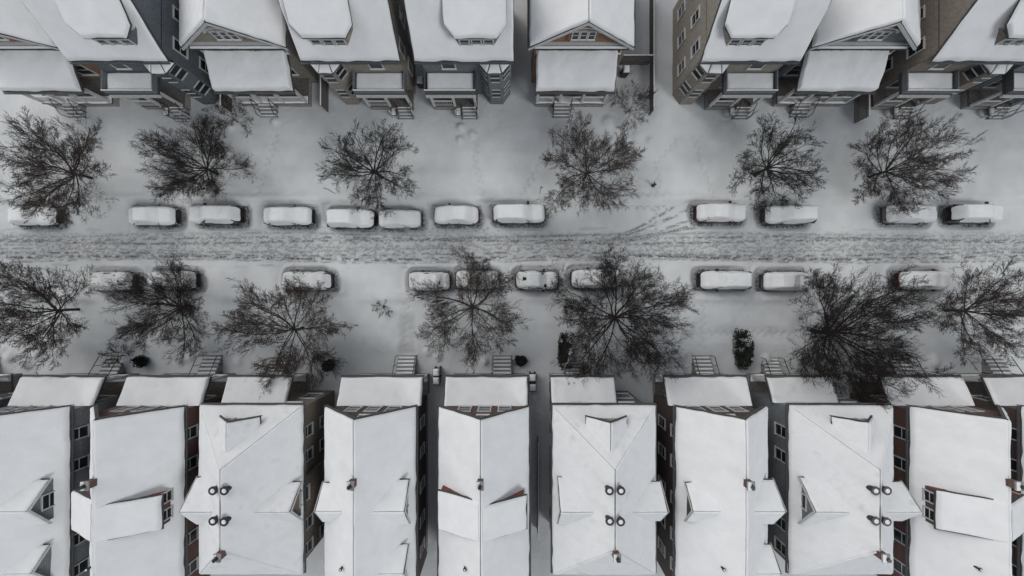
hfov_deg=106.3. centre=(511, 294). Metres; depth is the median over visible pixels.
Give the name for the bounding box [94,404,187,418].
trimdark
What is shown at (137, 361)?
evergreen bush
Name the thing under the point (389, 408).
windows
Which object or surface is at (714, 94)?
deck
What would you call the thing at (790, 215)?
parked car
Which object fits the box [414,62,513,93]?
gutter
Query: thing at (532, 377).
garbage bin
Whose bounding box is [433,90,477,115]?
deck
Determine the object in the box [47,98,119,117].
porch steps
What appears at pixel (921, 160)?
bare tree
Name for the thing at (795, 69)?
windows
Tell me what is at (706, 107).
porch steps
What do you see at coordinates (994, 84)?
windows
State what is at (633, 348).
bare tree
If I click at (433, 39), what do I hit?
roof snow
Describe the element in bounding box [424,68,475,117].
ledge snow
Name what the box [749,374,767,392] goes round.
deck
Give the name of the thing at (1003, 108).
railings and vents
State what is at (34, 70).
roof snow
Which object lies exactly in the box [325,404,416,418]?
trimdark
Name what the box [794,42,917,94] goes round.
gutter
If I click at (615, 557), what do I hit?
ledge snow
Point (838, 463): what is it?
roof snow
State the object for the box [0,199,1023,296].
road
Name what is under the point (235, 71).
roof snow
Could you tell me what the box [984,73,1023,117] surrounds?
ledge snow
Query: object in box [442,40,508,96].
windows
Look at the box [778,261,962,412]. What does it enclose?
bare tree
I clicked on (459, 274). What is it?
parked car
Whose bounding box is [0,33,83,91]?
roof
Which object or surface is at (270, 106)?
railings and vents
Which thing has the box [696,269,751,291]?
parked car
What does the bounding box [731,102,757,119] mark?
railings and vents
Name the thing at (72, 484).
gutter
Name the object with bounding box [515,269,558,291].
parked car
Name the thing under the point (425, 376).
trim
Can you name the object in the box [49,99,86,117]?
railings and vents
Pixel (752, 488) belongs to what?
railings and vents
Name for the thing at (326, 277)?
parked car
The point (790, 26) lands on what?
roof snow
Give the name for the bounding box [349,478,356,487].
brick
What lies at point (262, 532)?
roof snow
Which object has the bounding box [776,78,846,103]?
deck
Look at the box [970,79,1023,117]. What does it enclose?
trim
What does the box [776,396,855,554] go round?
windows
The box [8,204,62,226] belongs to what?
parked car
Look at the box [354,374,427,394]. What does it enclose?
deck
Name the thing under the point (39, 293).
bare tree
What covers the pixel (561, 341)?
evergreen hedge
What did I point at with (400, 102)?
deck
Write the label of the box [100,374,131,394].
deck
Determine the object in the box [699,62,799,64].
gutter
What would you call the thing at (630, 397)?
trim
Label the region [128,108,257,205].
bare tree
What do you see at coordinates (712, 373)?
ledge snow
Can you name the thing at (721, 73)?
roof
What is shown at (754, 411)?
trimdark
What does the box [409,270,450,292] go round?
parked car
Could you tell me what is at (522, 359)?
evergreen bush
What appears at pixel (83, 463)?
windows
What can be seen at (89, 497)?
roof
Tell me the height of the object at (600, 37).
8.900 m
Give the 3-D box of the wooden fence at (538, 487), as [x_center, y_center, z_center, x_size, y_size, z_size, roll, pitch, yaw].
[2.350,17.600,35.257,0.100,1.886,8.800,0,90,0]
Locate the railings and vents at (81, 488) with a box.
[78,355,222,571]
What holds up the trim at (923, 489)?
on the deck at (876, 391)
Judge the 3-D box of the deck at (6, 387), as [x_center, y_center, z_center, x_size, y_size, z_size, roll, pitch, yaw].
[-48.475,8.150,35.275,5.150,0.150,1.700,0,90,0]
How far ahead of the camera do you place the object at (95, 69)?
33.89 m
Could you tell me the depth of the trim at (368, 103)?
32.70 m
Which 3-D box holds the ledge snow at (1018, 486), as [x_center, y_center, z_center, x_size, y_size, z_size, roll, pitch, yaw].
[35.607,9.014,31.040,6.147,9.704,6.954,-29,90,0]
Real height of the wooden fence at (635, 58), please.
1.781 m
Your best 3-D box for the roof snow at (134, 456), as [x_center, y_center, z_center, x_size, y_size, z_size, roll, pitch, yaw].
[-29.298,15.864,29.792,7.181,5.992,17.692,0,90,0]
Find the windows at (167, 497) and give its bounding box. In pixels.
[116,396,211,575]
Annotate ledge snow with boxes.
[0,39,111,115]
[0,374,12,393]
[17,357,129,406]
[80,357,227,490]
[100,68,187,117]
[190,39,307,115]
[212,359,322,562]
[346,357,427,490]
[352,68,411,117]
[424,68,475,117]
[452,357,524,490]
[534,39,627,115]
[549,359,632,562]
[655,357,751,490]
[719,68,777,117]
[751,359,886,562]
[777,39,907,115]
[858,357,1020,490]
[886,68,959,117]
[953,357,1022,405]
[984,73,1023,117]
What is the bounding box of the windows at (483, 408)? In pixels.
[459,407,509,416]
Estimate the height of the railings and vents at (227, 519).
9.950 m
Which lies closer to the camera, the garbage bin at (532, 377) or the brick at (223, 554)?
the brick at (223, 554)
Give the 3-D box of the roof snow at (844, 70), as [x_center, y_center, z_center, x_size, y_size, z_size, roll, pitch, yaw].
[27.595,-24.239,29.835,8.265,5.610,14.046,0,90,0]
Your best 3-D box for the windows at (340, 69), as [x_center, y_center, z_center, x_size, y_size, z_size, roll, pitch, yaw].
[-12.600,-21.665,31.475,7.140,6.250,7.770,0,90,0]
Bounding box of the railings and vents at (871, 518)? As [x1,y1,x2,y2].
[760,357,891,562]
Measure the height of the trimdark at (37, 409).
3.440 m
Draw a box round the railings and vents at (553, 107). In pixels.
[552,99,572,117]
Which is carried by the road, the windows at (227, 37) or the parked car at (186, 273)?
the parked car at (186, 273)
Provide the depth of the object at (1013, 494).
28.87 m
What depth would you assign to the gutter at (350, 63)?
30.03 m
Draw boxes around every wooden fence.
[220,95,231,110]
[320,76,328,112]
[537,437,538,539]
[619,54,653,64]
[649,0,654,113]
[854,95,869,123]
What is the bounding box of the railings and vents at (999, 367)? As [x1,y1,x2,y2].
[981,355,1023,374]
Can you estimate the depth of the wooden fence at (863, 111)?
35.25 m
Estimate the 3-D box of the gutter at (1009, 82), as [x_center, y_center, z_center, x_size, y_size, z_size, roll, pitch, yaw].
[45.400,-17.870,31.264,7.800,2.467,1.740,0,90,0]
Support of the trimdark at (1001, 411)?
attached to the roof at (1014, 499)
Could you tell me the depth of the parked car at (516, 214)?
34.55 m
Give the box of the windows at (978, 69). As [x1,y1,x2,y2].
[885,8,1023,95]
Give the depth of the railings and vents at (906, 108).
35.02 m
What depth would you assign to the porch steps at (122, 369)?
35.55 m
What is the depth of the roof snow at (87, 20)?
27.78 m
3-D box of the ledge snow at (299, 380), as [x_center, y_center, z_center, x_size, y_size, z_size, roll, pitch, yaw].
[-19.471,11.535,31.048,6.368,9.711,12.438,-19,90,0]
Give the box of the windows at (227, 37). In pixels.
[202,32,295,73]
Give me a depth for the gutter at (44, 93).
32.70 m
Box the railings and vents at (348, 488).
[339,355,416,571]
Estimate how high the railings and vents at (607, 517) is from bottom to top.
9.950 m
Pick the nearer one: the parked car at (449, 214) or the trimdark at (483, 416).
the trimdark at (483, 416)
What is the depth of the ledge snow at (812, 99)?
35.11 m
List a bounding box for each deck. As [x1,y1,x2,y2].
[0,374,12,392]
[42,78,112,103]
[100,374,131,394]
[139,90,184,115]
[164,374,229,394]
[238,78,308,103]
[291,374,306,392]
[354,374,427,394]
[368,90,412,115]
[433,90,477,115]
[535,95,604,103]
[655,374,728,394]
[708,90,752,115]
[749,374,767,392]
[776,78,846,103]
[855,376,882,394]
[872,90,917,115]
[952,374,1004,395]
[967,90,1013,115]
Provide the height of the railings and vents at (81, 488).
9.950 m
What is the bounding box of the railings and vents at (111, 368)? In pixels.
[88,355,126,375]
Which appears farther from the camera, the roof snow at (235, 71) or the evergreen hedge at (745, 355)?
the evergreen hedge at (745, 355)
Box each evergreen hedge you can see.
[557,331,574,370]
[731,328,754,369]
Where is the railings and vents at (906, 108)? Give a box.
[894,102,925,119]
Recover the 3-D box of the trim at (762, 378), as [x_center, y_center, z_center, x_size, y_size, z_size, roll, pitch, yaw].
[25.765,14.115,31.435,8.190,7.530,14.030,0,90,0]
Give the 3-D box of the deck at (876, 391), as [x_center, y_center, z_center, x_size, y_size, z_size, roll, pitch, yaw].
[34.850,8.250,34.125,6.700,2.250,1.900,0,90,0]
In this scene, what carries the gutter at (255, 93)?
attached to the roof at (246, 49)
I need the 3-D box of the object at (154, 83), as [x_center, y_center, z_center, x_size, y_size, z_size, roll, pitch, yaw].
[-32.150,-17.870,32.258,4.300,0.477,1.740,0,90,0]
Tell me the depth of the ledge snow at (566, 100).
35.12 m
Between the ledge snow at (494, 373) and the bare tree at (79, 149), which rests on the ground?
the bare tree at (79, 149)
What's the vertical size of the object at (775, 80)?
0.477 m
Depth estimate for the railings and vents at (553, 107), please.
35.04 m
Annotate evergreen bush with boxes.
[129,354,149,367]
[321,359,334,371]
[512,355,527,366]
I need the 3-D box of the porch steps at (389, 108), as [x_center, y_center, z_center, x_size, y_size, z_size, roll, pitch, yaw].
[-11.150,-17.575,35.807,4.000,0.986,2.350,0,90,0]
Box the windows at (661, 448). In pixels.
[659,407,744,568]
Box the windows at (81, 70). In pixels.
[0,37,94,73]
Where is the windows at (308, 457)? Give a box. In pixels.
[233,394,323,553]
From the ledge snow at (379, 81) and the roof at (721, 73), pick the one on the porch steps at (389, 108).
the ledge snow at (379, 81)
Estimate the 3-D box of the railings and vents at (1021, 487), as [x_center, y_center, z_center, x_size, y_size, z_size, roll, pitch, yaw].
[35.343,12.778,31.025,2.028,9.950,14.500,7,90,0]
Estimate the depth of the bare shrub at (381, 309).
35.55 m
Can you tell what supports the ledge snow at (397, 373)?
on the porch steps at (352, 482)
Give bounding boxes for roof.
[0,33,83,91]
[0,376,106,575]
[24,0,175,94]
[73,376,211,568]
[181,21,294,91]
[185,376,303,572]
[278,0,405,94]
[315,376,423,575]
[403,0,513,94]
[437,376,529,575]
[529,0,633,91]
[550,376,667,572]
[663,376,785,573]
[698,0,831,94]
[765,376,921,572]
[795,21,916,91]
[880,376,1023,575]
[899,0,1023,94]
[980,376,1023,575]
[1002,74,1023,94]
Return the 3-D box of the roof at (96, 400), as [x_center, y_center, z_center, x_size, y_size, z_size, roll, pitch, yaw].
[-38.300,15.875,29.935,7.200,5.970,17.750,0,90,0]
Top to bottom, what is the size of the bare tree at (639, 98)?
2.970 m
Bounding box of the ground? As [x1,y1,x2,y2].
[0,0,1023,575]
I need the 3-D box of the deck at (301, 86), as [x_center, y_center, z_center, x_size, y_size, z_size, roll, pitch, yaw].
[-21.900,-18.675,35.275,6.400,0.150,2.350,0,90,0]
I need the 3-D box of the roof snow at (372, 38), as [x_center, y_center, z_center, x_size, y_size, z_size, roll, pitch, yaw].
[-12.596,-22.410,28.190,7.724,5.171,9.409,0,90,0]
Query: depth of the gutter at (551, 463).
30.04 m
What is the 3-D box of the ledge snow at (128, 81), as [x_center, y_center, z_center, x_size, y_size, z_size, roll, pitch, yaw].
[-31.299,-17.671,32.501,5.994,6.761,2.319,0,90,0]
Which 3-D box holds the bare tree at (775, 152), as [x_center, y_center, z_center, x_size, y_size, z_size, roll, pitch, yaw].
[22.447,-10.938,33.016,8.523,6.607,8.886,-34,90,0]
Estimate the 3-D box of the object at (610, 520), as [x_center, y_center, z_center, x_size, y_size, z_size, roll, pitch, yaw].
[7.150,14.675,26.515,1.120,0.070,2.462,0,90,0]
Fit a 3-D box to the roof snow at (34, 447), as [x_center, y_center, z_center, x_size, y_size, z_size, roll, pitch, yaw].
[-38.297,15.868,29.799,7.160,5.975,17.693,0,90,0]
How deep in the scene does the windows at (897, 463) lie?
31.10 m
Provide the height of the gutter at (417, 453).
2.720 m
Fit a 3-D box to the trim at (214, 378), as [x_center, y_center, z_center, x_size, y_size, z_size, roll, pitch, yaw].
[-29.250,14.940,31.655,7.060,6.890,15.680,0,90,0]
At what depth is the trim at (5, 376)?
34.62 m
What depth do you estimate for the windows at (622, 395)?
33.77 m
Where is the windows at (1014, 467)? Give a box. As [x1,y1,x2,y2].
[972,396,1016,575]
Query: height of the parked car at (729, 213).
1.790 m
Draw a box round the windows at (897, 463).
[875,396,977,575]
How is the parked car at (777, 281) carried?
on the road
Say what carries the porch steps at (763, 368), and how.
on the ground
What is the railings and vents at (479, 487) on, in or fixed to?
on the ground
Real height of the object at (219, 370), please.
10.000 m
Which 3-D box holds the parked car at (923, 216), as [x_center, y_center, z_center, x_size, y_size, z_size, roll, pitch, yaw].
[36.600,-7.400,35.186,4.700,1.778,2.100,0,90,0]
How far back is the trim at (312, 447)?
31.80 m
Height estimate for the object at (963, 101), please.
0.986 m
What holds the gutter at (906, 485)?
attached to the roof at (1014, 499)
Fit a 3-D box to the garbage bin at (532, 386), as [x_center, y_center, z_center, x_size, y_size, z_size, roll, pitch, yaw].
[1.900,8.470,35.375,0.640,1.251,0.780,0,90,0]
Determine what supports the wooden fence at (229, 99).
on the ground
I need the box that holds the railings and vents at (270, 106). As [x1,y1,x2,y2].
[250,99,278,117]
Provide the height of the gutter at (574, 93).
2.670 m
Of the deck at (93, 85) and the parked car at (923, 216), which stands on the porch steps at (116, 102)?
the deck at (93, 85)
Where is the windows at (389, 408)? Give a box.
[346,407,423,552]
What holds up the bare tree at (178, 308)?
on the ground
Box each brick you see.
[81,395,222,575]
[216,550,226,559]
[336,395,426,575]
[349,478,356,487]
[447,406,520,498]
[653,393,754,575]
[743,479,750,487]
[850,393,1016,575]
[874,551,886,559]
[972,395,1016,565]
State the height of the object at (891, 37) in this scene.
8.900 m
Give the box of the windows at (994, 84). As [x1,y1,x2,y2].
[988,80,1001,85]
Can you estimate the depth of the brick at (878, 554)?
26.66 m
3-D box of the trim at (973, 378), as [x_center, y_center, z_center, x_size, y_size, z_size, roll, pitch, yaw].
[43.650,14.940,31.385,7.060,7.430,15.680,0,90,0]
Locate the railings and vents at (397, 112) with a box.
[393,102,413,118]
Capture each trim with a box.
[0,35,110,102]
[0,374,11,398]
[0,375,127,575]
[92,5,210,117]
[109,375,227,575]
[178,374,323,555]
[181,23,306,102]
[308,5,415,117]
[314,375,426,575]
[426,39,510,117]
[441,405,524,493]
[528,23,633,102]
[549,374,668,522]
[656,375,786,574]
[677,0,771,117]
[751,374,922,559]
[778,23,916,102]
[858,375,1019,575]
[962,375,1016,575]
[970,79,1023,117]
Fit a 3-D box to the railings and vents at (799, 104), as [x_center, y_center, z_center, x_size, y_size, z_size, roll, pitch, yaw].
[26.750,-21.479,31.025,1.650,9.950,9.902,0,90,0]
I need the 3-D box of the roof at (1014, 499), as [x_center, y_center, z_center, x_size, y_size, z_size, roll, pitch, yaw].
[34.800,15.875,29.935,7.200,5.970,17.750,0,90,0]
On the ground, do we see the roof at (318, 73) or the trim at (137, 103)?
the trim at (137, 103)
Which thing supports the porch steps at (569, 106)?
on the ground
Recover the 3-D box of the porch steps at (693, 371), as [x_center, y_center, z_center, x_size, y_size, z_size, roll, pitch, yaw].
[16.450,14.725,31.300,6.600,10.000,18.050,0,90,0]
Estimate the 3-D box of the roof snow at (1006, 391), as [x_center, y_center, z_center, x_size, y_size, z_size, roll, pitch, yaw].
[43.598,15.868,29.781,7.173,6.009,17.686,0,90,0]
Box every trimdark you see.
[0,404,74,414]
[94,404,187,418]
[219,415,261,421]
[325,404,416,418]
[438,404,529,418]
[585,415,626,421]
[673,404,765,418]
[829,415,872,421]
[905,404,1006,418]
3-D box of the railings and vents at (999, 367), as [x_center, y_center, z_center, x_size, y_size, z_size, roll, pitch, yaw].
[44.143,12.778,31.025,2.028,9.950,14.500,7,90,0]
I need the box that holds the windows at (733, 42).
[679,3,763,96]
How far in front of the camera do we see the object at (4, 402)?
33.09 m
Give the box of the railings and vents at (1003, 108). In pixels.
[986,102,1023,119]
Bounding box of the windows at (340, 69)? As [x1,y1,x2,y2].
[311,10,411,96]
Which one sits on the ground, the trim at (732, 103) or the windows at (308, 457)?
the trim at (732, 103)
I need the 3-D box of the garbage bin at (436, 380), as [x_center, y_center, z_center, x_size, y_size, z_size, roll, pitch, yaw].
[-6.900,7.870,35.360,0.640,1.280,0.780,0,90,0]
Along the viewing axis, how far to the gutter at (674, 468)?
30.24 m
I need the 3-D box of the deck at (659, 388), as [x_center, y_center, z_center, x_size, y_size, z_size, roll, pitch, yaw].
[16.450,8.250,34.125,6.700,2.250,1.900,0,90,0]
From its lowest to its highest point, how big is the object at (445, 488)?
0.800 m
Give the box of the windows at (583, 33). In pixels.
[537,32,620,52]
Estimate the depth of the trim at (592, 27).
30.17 m
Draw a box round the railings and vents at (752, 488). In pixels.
[691,355,755,571]
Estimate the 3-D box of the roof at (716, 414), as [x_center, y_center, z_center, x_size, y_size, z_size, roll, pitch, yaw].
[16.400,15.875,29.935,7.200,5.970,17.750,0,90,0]
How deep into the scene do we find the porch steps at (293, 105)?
35.71 m
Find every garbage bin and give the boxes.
[416,76,423,88]
[433,366,441,375]
[433,375,441,384]
[529,371,535,381]
[529,382,535,391]
[620,65,629,77]
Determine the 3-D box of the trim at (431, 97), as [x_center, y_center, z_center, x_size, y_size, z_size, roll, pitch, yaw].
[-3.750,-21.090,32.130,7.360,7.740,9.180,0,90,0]
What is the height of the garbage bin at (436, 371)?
1.261 m
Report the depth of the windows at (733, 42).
31.77 m
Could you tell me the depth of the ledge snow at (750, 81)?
32.30 m
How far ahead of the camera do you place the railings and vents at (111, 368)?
34.96 m
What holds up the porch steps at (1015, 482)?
on the ground
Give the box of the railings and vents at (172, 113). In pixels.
[159,102,189,119]
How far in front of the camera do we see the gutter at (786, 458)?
30.04 m
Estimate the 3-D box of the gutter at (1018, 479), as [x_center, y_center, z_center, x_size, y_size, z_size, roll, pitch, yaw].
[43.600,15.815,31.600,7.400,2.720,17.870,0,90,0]
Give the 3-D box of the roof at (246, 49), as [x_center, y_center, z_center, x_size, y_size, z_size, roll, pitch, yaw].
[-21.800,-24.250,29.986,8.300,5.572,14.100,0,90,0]
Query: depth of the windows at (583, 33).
29.42 m
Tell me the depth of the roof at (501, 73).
29.97 m
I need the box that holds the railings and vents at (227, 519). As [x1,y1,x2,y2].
[208,357,285,562]
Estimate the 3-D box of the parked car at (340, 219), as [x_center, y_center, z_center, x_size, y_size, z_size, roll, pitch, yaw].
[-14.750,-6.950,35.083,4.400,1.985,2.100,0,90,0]
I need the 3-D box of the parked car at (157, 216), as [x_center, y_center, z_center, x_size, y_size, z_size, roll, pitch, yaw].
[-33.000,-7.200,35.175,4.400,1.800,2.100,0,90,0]
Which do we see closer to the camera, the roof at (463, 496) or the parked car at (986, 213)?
the roof at (463, 496)
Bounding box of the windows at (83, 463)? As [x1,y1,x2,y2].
[2,396,111,575]
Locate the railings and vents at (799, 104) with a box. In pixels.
[789,99,819,117]
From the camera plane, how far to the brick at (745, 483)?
26.64 m
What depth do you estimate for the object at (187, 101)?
35.70 m
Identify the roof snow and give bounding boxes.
[0,0,81,91]
[0,377,104,575]
[21,0,173,73]
[71,377,209,575]
[179,0,292,91]
[180,377,303,574]
[278,0,399,72]
[404,0,512,73]
[529,0,633,91]
[664,377,784,575]
[701,0,830,72]
[766,377,921,574]
[797,0,920,91]
[882,377,1023,575]
[933,0,1023,73]
[983,377,1023,575]
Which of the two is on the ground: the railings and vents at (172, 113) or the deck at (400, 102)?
the railings and vents at (172, 113)
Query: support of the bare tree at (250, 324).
on the ground
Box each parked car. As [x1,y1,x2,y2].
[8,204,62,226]
[85,270,138,292]
[128,204,180,226]
[148,271,200,289]
[189,203,245,225]
[263,204,315,226]
[282,269,334,290]
[326,207,376,229]
[379,207,422,229]
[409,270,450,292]
[434,203,479,225]
[455,268,499,289]
[493,201,544,225]
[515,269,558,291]
[570,267,620,289]
[693,201,745,223]
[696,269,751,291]
[759,270,809,292]
[760,203,817,225]
[880,202,936,224]
[893,269,948,291]
[943,202,1002,224]
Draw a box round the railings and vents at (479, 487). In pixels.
[463,355,492,571]
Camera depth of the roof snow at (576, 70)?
29.67 m
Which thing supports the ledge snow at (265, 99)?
on the porch steps at (293, 105)
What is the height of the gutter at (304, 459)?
2.920 m
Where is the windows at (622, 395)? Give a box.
[601,394,629,419]
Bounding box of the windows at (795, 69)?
[786,32,892,73]
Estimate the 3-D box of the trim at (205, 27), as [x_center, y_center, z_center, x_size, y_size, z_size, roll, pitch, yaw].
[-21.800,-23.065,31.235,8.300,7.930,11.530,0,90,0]
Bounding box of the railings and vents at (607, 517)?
[563,360,624,562]
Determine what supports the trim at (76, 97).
on the deck at (93, 85)
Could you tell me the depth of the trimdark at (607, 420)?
28.14 m
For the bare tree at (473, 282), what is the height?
7.072 m
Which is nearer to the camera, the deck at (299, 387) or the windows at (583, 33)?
the windows at (583, 33)
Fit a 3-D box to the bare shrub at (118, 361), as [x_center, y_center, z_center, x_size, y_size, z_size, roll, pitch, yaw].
[-36.563,5.519,35.497,2.850,1.798,2.394,12,90,0]
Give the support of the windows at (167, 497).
attached to the trim at (214, 378)
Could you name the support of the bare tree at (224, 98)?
on the ground
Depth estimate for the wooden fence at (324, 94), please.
35.20 m
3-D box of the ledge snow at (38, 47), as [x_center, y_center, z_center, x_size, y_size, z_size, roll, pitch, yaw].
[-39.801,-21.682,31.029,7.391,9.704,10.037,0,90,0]
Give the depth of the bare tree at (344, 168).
32.73 m
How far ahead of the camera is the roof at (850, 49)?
30.45 m
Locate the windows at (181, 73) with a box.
[97,9,208,96]
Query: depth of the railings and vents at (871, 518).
26.55 m
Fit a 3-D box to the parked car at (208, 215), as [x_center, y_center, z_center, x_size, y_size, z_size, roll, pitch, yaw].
[-27.200,-7.300,35.079,4.800,1.993,2.100,0,90,0]
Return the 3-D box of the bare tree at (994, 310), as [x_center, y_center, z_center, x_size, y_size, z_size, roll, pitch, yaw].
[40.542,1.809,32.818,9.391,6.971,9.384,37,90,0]
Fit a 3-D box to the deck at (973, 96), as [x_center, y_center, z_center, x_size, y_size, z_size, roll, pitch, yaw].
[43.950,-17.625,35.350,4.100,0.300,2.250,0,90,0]
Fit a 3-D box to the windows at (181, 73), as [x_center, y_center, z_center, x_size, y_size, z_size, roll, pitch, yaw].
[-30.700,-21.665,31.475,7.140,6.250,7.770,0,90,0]
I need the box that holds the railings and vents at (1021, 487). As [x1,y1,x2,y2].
[891,358,1023,571]
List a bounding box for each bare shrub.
[97,339,132,366]
[371,299,392,317]
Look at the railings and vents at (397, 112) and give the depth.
35.08 m
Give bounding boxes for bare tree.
[0,106,118,228]
[0,255,98,373]
[97,255,210,364]
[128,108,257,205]
[201,91,253,139]
[206,264,357,396]
[317,119,418,219]
[406,245,533,373]
[537,106,645,219]
[544,241,698,385]
[608,80,657,129]
[727,110,829,217]
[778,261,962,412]
[846,110,987,216]
[925,255,1023,371]
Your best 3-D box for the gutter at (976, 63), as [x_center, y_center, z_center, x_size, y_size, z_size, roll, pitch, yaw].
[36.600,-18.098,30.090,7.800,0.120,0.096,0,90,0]
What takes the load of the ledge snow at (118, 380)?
on the porch steps at (122, 369)
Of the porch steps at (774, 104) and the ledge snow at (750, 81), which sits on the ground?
the porch steps at (774, 104)
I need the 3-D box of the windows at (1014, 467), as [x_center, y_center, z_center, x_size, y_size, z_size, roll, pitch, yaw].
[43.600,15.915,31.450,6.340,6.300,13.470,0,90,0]
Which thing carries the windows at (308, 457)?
attached to the trim at (312, 447)
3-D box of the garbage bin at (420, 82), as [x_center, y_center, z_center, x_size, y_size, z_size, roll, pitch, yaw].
[-8.400,-19.530,35.386,0.640,1.228,0.780,0,90,0]
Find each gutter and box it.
[3,92,84,94]
[23,375,107,575]
[70,62,170,64]
[93,375,212,575]
[180,27,295,94]
[199,375,305,572]
[301,62,400,64]
[324,375,424,575]
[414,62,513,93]
[437,375,530,575]
[527,0,635,94]
[549,375,656,572]
[662,375,766,575]
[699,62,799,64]
[764,375,887,572]
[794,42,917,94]
[876,375,960,575]
[928,62,1023,64]
[979,375,1023,575]
[1006,70,1023,93]
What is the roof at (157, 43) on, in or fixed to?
on the trim at (137, 103)
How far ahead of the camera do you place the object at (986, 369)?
35.72 m
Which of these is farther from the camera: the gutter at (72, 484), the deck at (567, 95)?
the deck at (567, 95)
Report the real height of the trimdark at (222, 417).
1.507 m
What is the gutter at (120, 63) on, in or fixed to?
attached to the roof at (157, 43)
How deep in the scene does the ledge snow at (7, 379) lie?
35.12 m
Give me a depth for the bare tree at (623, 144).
32.43 m
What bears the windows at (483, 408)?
attached to the trim at (484, 411)

